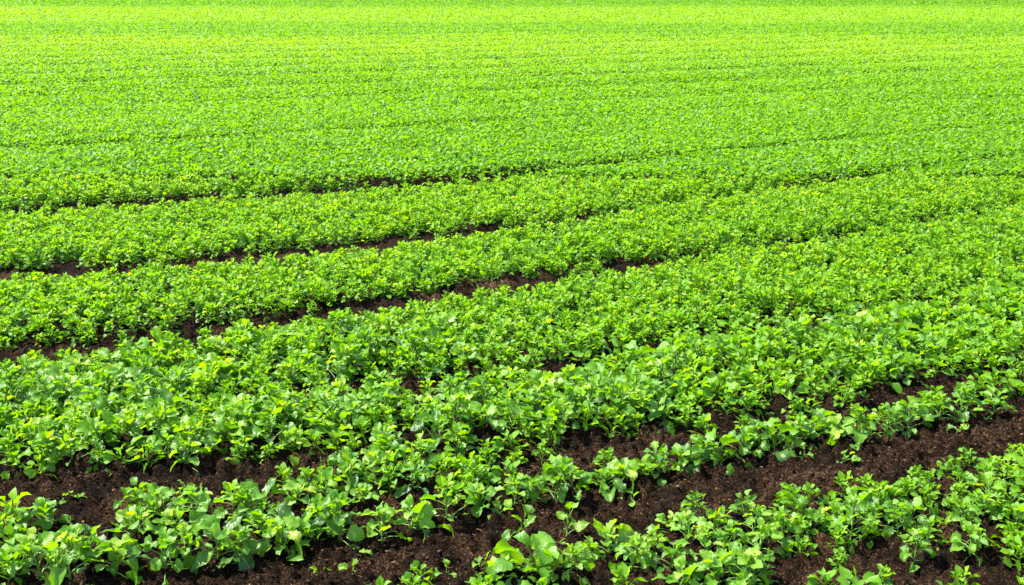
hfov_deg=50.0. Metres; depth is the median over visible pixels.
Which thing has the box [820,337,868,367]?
crop plant
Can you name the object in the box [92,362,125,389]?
crop plant
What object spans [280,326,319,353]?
crop plant
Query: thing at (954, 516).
crop plant
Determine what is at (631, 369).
crop plant
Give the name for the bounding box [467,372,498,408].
crop plant
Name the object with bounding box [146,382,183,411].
crop plant
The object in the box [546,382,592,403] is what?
crop plant
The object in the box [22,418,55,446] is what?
crop plant
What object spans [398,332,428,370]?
crop plant
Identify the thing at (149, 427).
crop plant
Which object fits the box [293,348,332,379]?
crop plant
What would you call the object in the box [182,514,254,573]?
crop plant
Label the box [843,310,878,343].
crop plant
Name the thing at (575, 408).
crop plant
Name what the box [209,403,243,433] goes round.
crop plant
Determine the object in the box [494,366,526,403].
crop plant
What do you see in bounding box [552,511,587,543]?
crop seedling
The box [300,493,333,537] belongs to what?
crop plant
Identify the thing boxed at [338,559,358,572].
crop seedling
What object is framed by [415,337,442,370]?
crop plant
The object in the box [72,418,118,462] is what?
crop plant
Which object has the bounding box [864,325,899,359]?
crop plant
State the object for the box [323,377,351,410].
crop plant
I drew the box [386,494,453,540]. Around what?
crop plant
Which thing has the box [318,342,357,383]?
crop plant
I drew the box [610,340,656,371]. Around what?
crop plant
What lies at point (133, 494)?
crop plant
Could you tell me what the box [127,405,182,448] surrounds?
crop plant
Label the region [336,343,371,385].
crop plant
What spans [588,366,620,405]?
crop plant
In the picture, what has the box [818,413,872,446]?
crop plant
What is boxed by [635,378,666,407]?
crop plant
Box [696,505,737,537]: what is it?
crop plant
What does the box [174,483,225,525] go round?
crop plant
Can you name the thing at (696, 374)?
crop plant
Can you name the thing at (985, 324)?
crop plant
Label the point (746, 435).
crop plant
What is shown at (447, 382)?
crop plant
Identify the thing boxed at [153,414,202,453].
crop plant
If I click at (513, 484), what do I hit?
crop plant
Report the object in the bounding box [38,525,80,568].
crop plant
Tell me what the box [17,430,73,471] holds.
crop plant
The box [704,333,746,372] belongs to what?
crop plant
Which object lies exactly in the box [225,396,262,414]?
crop plant
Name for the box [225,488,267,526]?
crop plant
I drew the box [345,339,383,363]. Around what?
crop plant
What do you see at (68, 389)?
crop plant
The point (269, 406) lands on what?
crop plant
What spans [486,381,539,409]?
crop plant
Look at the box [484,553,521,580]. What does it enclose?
crop plant
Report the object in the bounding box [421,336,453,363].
crop plant
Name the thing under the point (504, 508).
crop seedling
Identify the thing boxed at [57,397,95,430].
crop plant
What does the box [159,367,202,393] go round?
crop plant
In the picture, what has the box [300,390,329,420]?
crop plant
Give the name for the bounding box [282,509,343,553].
crop plant
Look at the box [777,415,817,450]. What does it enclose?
crop plant
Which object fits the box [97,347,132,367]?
crop plant
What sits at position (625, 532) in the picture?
crop plant
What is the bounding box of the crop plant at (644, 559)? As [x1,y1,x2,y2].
[608,534,656,575]
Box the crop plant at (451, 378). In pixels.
[435,374,472,404]
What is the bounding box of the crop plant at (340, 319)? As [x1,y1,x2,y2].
[317,308,349,342]
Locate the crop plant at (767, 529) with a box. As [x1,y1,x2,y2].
[736,517,784,560]
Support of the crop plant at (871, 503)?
on the ground
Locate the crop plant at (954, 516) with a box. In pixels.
[937,496,985,532]
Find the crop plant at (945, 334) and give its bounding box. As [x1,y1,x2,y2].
[921,328,961,351]
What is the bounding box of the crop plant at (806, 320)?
[786,313,821,348]
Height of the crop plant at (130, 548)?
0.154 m
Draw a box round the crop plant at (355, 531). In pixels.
[310,488,364,549]
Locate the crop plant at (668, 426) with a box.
[636,393,684,434]
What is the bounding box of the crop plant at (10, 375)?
[0,363,31,407]
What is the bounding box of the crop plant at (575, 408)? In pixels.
[562,392,599,423]
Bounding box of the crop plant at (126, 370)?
[102,367,141,390]
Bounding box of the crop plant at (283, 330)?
[264,324,306,355]
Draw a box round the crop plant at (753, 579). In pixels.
[726,544,778,584]
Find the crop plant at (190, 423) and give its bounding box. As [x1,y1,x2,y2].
[173,417,220,450]
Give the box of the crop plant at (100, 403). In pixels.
[79,386,118,423]
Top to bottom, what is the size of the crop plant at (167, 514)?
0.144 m
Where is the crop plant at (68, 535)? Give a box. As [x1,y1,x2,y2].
[40,523,103,584]
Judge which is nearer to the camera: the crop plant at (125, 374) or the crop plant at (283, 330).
the crop plant at (125, 374)
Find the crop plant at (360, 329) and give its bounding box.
[356,326,383,353]
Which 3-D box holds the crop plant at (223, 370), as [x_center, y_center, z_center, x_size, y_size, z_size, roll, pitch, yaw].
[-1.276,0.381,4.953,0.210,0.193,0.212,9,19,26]
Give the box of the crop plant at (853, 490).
[835,485,885,520]
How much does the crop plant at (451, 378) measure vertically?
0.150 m
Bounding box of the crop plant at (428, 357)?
[414,351,449,378]
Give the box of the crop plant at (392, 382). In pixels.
[371,376,416,404]
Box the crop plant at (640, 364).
[628,358,658,379]
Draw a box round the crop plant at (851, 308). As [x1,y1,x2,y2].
[822,301,857,331]
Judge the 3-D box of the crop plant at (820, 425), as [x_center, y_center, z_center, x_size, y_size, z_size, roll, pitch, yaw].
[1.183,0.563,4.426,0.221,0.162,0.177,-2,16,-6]
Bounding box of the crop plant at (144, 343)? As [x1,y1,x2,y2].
[131,337,177,372]
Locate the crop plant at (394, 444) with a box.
[372,433,407,463]
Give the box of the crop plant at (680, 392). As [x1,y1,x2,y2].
[661,375,710,401]
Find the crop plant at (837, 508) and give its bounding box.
[807,501,850,541]
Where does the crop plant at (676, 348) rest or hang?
on the ground
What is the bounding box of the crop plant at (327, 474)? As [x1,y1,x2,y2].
[304,466,345,499]
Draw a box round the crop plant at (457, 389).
[432,384,468,421]
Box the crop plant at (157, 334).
[147,326,174,365]
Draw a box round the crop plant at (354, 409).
[332,400,368,427]
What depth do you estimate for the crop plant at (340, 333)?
5.31 m
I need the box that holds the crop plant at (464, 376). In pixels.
[454,370,487,400]
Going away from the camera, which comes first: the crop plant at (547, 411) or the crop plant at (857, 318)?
the crop plant at (547, 411)
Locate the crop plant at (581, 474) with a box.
[557,465,589,500]
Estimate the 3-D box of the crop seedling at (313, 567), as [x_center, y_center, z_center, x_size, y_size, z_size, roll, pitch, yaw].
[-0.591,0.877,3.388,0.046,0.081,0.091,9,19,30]
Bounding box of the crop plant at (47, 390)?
[29,377,69,416]
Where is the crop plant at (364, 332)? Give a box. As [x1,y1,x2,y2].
[346,324,373,359]
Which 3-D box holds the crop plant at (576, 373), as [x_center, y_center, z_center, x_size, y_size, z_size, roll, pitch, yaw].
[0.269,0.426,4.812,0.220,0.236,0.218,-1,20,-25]
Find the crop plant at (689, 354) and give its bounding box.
[668,349,709,378]
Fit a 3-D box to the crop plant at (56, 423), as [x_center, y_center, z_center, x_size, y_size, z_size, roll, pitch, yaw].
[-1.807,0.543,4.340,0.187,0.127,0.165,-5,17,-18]
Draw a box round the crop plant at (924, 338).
[907,331,938,358]
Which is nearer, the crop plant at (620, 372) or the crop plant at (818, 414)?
the crop plant at (818, 414)
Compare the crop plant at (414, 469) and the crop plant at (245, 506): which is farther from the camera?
the crop plant at (414, 469)
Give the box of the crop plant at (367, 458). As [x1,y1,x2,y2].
[353,448,395,482]
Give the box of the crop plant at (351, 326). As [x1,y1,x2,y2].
[339,315,366,336]
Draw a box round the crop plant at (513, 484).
[491,473,538,517]
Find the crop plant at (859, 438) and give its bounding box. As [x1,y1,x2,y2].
[842,405,878,450]
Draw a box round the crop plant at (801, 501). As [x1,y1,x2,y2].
[779,484,814,526]
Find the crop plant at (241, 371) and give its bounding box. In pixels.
[224,360,258,386]
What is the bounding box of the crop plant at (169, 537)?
[134,526,186,584]
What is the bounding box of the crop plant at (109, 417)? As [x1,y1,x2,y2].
[87,410,144,446]
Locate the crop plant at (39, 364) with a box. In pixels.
[25,361,62,386]
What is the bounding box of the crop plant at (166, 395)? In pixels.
[142,387,192,434]
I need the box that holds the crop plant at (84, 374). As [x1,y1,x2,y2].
[61,370,111,389]
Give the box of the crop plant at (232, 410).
[222,395,264,438]
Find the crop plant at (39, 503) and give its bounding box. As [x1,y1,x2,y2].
[19,497,70,531]
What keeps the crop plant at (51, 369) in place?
on the ground
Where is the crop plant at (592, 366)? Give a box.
[583,362,617,381]
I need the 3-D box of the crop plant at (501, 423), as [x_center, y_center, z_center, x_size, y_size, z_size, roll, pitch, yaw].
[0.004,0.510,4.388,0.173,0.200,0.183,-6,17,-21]
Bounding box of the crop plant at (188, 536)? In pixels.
[166,521,212,558]
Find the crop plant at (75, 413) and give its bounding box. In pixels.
[61,405,92,445]
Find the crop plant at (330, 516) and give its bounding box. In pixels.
[308,497,352,540]
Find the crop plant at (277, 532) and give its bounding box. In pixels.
[257,516,303,560]
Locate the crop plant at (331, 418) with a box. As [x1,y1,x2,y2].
[313,408,371,438]
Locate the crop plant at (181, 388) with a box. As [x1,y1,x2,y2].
[172,369,230,399]
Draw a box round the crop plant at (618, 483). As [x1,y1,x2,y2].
[576,462,626,501]
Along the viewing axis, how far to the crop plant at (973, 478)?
3.86 m
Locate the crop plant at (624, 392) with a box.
[592,376,648,418]
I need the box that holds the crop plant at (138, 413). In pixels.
[119,396,166,429]
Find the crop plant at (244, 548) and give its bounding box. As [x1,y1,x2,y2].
[216,524,259,567]
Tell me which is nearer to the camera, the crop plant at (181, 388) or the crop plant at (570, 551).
the crop plant at (570, 551)
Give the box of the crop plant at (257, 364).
[237,354,272,381]
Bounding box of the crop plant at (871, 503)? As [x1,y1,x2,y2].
[847,496,898,527]
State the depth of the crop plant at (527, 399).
4.51 m
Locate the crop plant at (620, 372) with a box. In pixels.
[613,364,640,382]
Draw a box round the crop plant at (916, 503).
[887,496,943,537]
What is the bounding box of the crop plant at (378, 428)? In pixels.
[368,422,407,451]
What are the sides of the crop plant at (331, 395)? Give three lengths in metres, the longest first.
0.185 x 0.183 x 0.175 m
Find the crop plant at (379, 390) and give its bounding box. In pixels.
[360,385,400,407]
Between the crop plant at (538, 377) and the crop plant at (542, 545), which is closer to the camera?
the crop plant at (542, 545)
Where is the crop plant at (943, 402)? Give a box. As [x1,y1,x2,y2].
[923,392,960,421]
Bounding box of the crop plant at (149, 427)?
[138,402,184,443]
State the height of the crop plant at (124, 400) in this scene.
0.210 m
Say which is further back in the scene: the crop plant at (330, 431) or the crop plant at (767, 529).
the crop plant at (330, 431)
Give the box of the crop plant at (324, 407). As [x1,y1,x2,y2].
[298,392,351,428]
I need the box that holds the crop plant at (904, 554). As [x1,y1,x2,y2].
[899,527,935,571]
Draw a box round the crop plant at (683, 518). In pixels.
[670,510,698,539]
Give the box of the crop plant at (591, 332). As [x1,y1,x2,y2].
[574,327,611,356]
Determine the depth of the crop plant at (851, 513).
3.50 m
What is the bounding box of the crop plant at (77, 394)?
[73,383,111,417]
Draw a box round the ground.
[0,26,1023,584]
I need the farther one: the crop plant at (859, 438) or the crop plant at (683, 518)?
the crop plant at (859, 438)
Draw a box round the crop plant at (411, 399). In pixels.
[396,396,438,431]
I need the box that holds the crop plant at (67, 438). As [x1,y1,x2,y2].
[46,431,97,465]
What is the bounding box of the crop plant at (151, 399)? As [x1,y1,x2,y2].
[119,384,154,405]
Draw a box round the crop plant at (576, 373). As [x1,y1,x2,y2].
[548,367,585,394]
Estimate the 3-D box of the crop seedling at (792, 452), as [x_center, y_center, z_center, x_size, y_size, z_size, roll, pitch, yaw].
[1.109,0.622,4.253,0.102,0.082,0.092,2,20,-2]
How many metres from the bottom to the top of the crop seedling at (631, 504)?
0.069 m
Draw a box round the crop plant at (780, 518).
[757,508,802,557]
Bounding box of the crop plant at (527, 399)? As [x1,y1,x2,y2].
[503,388,547,420]
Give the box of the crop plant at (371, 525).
[360,501,411,542]
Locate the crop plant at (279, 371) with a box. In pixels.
[273,356,313,386]
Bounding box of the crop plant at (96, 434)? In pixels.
[76,416,119,456]
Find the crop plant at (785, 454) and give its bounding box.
[747,417,798,461]
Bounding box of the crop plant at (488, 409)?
[463,401,510,433]
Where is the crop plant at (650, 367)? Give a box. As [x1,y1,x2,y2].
[640,364,666,393]
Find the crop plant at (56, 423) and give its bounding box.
[34,414,74,436]
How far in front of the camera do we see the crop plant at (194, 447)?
4.12 m
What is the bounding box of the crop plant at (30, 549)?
[4,526,59,579]
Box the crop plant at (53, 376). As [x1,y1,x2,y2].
[32,369,91,406]
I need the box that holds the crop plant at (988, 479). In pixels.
[966,471,1007,514]
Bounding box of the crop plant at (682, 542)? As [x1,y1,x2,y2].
[647,538,704,573]
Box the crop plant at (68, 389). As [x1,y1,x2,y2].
[52,375,85,413]
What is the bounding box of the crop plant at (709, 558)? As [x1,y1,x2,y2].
[693,549,755,584]
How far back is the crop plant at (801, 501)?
3.61 m
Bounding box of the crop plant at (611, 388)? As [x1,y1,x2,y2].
[590,376,636,425]
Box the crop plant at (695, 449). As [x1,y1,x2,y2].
[678,435,724,472]
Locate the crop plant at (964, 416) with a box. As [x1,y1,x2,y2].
[935,381,981,422]
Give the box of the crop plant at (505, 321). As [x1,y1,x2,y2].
[487,318,526,344]
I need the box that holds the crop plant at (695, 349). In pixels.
[673,336,705,369]
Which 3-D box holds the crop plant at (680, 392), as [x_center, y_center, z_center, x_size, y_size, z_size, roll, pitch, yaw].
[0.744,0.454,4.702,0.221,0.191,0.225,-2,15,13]
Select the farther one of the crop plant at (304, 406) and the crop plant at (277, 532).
the crop plant at (304, 406)
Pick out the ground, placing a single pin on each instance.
(940, 566)
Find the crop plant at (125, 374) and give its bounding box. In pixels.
[101,362,132,406]
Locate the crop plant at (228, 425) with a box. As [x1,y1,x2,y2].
[201,412,239,454]
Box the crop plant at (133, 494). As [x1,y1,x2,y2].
[113,477,151,516]
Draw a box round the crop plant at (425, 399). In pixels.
[399,395,442,420]
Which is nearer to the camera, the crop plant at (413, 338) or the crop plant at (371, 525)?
the crop plant at (371, 525)
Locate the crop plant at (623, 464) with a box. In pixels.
[596,457,643,493]
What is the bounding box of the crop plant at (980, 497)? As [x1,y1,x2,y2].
[959,491,1003,524]
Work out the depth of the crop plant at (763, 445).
4.30 m
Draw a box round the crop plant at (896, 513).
[870,498,922,544]
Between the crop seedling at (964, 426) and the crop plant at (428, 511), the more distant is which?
the crop seedling at (964, 426)
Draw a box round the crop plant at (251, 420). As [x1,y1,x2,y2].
[230,403,273,439]
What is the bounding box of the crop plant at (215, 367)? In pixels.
[200,358,227,393]
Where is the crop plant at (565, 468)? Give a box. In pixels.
[532,456,577,502]
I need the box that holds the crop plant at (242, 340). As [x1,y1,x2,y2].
[230,331,262,361]
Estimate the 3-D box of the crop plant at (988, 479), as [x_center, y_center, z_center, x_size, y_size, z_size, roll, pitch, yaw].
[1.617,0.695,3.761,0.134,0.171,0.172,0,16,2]
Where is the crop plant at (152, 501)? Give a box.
[138,482,188,521]
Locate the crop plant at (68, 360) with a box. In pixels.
[59,353,100,373]
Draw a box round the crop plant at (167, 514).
[151,506,205,534]
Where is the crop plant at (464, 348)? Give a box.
[449,342,483,366]
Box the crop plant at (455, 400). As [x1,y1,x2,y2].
[438,391,475,435]
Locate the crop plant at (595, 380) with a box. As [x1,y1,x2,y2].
[575,374,611,418]
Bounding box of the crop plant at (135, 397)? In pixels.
[116,379,155,402]
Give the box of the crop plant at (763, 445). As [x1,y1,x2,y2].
[737,418,769,455]
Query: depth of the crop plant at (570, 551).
3.33 m
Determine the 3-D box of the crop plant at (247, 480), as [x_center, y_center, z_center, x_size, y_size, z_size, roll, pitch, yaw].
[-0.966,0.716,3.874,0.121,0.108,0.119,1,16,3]
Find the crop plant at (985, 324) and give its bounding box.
[968,316,1001,338]
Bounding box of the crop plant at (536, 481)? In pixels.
[523,476,549,503]
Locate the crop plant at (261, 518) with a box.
[242,509,289,554]
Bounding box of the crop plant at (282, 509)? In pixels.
[240,478,293,526]
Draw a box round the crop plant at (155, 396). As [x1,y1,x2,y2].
[138,394,171,424]
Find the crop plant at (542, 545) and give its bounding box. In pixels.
[479,531,562,584]
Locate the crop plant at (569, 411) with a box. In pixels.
[546,397,579,438]
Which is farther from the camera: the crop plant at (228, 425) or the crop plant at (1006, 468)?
the crop plant at (228, 425)
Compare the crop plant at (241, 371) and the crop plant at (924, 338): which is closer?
the crop plant at (241, 371)
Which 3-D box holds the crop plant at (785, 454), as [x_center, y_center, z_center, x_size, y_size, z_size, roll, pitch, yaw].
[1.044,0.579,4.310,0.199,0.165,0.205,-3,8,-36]
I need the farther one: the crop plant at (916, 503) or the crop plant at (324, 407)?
the crop plant at (324, 407)
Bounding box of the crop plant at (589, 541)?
[574,536,604,563]
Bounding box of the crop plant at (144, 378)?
[123,373,158,404]
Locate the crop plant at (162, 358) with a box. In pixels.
[135,346,175,382]
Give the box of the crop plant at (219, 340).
[198,332,242,359]
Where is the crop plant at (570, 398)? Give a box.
[541,385,583,420]
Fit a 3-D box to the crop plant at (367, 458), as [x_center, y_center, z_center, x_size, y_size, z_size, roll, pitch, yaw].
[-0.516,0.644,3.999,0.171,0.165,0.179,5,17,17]
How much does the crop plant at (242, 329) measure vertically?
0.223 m
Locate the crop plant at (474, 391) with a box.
[458,388,482,414]
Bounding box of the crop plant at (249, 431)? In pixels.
[204,414,262,453]
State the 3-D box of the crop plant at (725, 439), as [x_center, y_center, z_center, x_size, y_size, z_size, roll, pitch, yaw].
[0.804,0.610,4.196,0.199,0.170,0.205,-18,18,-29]
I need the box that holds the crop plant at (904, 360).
[876,352,914,384]
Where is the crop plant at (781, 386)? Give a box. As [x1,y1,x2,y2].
[768,374,808,409]
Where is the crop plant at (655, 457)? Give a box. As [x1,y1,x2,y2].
[639,440,683,487]
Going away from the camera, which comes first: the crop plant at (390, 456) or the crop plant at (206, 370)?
the crop plant at (390, 456)
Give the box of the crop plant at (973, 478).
[963,458,1006,494]
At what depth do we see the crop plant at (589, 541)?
3.44 m
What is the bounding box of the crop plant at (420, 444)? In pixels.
[400,431,452,470]
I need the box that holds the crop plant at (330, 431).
[287,409,339,444]
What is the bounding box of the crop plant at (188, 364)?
[179,349,206,373]
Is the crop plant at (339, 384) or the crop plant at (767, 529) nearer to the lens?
the crop plant at (767, 529)
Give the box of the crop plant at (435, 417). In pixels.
[410,409,453,446]
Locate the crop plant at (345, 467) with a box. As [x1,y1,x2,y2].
[332,450,376,498]
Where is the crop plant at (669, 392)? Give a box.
[638,384,674,414]
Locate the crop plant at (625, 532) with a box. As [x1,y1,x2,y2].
[583,518,637,562]
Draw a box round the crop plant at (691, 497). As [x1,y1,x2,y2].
[680,490,714,526]
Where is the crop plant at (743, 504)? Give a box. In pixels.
[725,489,756,522]
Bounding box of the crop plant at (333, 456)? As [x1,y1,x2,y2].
[327,446,366,477]
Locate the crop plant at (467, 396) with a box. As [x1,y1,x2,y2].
[446,394,476,428]
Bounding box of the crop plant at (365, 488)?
[346,483,379,503]
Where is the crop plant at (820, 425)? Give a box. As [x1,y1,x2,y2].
[781,413,829,440]
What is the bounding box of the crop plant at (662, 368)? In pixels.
[643,355,677,402]
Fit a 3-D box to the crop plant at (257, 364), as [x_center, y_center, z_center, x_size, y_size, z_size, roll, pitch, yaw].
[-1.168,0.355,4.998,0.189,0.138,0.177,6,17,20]
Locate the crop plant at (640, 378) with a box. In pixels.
[624,373,658,404]
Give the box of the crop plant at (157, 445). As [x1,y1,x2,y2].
[149,430,186,468]
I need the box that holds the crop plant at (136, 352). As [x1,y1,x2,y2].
[119,348,145,367]
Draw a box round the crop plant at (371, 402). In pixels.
[349,393,381,423]
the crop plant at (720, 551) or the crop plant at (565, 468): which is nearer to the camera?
the crop plant at (720, 551)
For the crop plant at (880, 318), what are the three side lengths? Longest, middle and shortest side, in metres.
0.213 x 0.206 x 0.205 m
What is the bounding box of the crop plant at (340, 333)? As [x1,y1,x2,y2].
[328,328,358,353]
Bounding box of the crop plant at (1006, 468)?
[983,459,1020,490]
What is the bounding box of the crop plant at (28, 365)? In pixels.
[11,354,39,390]
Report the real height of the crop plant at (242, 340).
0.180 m
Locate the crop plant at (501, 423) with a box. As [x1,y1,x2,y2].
[496,396,533,441]
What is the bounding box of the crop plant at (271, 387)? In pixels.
[255,381,289,427]
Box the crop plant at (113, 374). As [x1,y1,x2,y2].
[91,366,125,396]
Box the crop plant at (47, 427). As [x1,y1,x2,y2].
[25,419,65,457]
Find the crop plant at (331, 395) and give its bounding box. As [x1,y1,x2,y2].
[322,388,350,425]
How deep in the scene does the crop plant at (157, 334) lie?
5.11 m
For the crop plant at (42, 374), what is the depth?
4.60 m
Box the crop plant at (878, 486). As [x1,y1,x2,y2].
[857,479,903,516]
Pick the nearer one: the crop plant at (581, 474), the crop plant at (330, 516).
the crop plant at (330, 516)
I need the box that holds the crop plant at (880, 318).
[862,313,898,342]
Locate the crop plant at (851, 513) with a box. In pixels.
[819,494,878,553]
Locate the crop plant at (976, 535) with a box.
[940,520,995,566]
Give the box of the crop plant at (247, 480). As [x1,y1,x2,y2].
[221,479,251,499]
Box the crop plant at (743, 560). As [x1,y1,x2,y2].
[724,547,769,584]
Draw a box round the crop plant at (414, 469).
[394,460,434,497]
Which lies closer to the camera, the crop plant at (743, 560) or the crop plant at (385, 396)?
the crop plant at (743, 560)
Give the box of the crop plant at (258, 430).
[250,412,288,449]
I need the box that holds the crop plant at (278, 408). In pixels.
[261,401,305,440]
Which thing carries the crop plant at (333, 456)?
on the ground
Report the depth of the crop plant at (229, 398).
4.42 m
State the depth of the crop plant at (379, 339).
5.21 m
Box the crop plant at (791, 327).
[769,321,805,354]
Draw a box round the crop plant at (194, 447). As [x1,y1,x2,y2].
[169,436,211,476]
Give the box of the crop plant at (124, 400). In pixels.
[101,393,135,414]
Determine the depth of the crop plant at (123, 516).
3.56 m
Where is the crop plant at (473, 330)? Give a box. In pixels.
[460,325,490,343]
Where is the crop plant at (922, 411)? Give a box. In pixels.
[884,398,933,438]
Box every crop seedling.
[59,491,86,503]
[170,479,193,493]
[309,565,329,574]
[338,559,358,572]
[353,546,372,554]
[430,558,456,577]
[472,551,489,567]
[488,502,512,519]
[501,515,536,540]
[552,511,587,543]
[562,502,578,525]
[618,491,638,506]
[790,444,813,458]
[836,449,861,462]
[947,423,968,432]
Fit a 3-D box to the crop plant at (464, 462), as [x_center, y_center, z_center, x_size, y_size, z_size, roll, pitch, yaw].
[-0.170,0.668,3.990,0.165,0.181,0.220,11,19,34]
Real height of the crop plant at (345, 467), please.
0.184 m
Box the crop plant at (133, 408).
[106,404,146,437]
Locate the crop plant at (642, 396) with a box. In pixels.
[628,390,660,427]
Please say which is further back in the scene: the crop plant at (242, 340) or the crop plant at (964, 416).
the crop plant at (242, 340)
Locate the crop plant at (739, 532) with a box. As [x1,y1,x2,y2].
[715,519,754,548]
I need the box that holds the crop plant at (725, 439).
[693,428,740,475]
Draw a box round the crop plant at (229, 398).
[211,393,256,432]
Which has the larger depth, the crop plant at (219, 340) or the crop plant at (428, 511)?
the crop plant at (219, 340)
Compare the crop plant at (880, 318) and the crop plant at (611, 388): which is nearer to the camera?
the crop plant at (611, 388)
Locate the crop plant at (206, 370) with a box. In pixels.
[186,364,227,396]
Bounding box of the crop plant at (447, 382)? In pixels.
[434,373,468,394]
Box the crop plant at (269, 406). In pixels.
[255,395,298,436]
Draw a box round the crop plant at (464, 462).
[443,451,487,493]
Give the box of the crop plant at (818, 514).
[804,506,844,542]
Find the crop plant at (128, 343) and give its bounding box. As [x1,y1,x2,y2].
[119,340,151,367]
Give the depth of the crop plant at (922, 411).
4.50 m
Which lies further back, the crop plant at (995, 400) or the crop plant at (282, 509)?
the crop plant at (995, 400)
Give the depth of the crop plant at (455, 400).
4.35 m
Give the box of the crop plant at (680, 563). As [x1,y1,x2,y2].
[651,554,703,584]
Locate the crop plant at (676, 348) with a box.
[657,342,688,378]
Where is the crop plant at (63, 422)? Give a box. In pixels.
[59,407,120,438]
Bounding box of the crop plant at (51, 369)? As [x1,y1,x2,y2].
[44,364,81,382]
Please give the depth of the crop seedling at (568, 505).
3.77 m
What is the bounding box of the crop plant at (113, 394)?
[80,390,124,414]
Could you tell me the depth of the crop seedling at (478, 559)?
3.44 m
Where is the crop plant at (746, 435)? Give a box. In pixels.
[721,426,762,467]
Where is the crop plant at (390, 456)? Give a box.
[361,449,408,488]
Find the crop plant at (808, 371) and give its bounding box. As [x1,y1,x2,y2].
[789,359,824,395]
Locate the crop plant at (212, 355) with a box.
[190,352,237,383]
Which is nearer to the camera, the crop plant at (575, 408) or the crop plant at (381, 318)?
the crop plant at (575, 408)
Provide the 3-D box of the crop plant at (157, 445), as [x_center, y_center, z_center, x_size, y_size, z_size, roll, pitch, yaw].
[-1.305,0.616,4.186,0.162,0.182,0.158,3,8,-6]
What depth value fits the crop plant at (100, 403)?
4.37 m
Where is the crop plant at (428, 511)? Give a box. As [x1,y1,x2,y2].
[417,472,479,520]
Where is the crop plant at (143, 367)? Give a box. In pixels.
[123,354,159,380]
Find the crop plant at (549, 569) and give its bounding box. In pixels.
[522,555,563,581]
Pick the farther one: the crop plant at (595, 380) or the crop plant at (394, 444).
the crop plant at (595, 380)
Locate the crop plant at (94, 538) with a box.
[63,523,124,578]
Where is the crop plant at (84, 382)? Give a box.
[72,374,105,407]
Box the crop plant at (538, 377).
[510,369,567,400]
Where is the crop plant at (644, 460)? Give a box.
[626,454,661,478]
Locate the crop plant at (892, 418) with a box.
[866,402,903,437]
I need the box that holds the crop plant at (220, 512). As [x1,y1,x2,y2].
[211,479,250,517]
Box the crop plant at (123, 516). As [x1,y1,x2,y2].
[100,504,154,538]
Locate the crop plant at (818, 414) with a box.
[803,409,836,438]
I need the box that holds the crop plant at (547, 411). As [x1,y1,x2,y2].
[525,401,569,445]
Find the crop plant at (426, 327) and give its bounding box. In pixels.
[418,314,451,350]
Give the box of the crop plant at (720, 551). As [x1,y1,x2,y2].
[710,540,751,578]
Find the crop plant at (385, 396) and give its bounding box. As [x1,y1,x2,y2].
[369,387,407,421]
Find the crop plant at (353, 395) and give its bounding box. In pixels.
[340,389,373,414]
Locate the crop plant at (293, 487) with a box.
[268,478,325,516]
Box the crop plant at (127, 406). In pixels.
[121,400,142,425]
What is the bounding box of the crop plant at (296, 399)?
[261,390,318,422]
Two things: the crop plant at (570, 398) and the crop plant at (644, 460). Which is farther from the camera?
the crop plant at (570, 398)
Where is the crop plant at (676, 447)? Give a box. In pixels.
[656,443,700,475]
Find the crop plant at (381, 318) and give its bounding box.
[367,312,399,344]
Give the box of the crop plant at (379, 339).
[356,332,398,362]
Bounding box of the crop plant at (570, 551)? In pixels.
[558,541,594,584]
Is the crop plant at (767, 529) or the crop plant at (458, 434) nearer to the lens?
the crop plant at (767, 529)
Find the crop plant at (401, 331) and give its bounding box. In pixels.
[385,325,421,351]
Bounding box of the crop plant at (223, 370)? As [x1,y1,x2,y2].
[211,357,241,387]
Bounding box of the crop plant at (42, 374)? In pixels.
[26,369,72,412]
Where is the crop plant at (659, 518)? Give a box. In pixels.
[646,510,688,534]
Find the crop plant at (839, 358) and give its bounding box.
[820,348,857,383]
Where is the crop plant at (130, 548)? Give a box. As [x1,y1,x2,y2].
[73,533,142,584]
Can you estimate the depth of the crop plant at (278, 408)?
4.35 m
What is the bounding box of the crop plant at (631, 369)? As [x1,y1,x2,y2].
[613,366,643,397]
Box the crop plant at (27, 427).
[8,417,53,460]
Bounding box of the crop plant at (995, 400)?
[973,386,1016,419]
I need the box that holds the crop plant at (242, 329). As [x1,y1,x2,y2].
[223,318,265,355]
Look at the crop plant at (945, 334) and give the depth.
5.26 m
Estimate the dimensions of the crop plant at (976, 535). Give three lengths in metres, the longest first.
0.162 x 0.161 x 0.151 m
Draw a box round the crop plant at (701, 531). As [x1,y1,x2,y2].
[686,522,733,560]
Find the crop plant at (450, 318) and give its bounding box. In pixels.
[433,312,458,336]
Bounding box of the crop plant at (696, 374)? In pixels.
[675,363,725,395]
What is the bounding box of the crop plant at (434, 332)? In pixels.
[417,326,459,366]
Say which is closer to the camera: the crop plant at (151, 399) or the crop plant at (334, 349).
the crop plant at (151, 399)
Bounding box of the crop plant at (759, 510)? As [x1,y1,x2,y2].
[734,501,772,543]
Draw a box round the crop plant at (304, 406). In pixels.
[261,400,307,436]
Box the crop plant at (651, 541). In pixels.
[640,530,670,556]
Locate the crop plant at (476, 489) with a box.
[456,482,504,517]
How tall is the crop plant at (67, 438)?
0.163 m
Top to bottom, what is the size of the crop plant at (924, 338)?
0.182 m
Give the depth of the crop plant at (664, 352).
5.02 m
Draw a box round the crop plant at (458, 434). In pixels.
[437,424,474,454]
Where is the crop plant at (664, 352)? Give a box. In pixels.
[654,348,679,376]

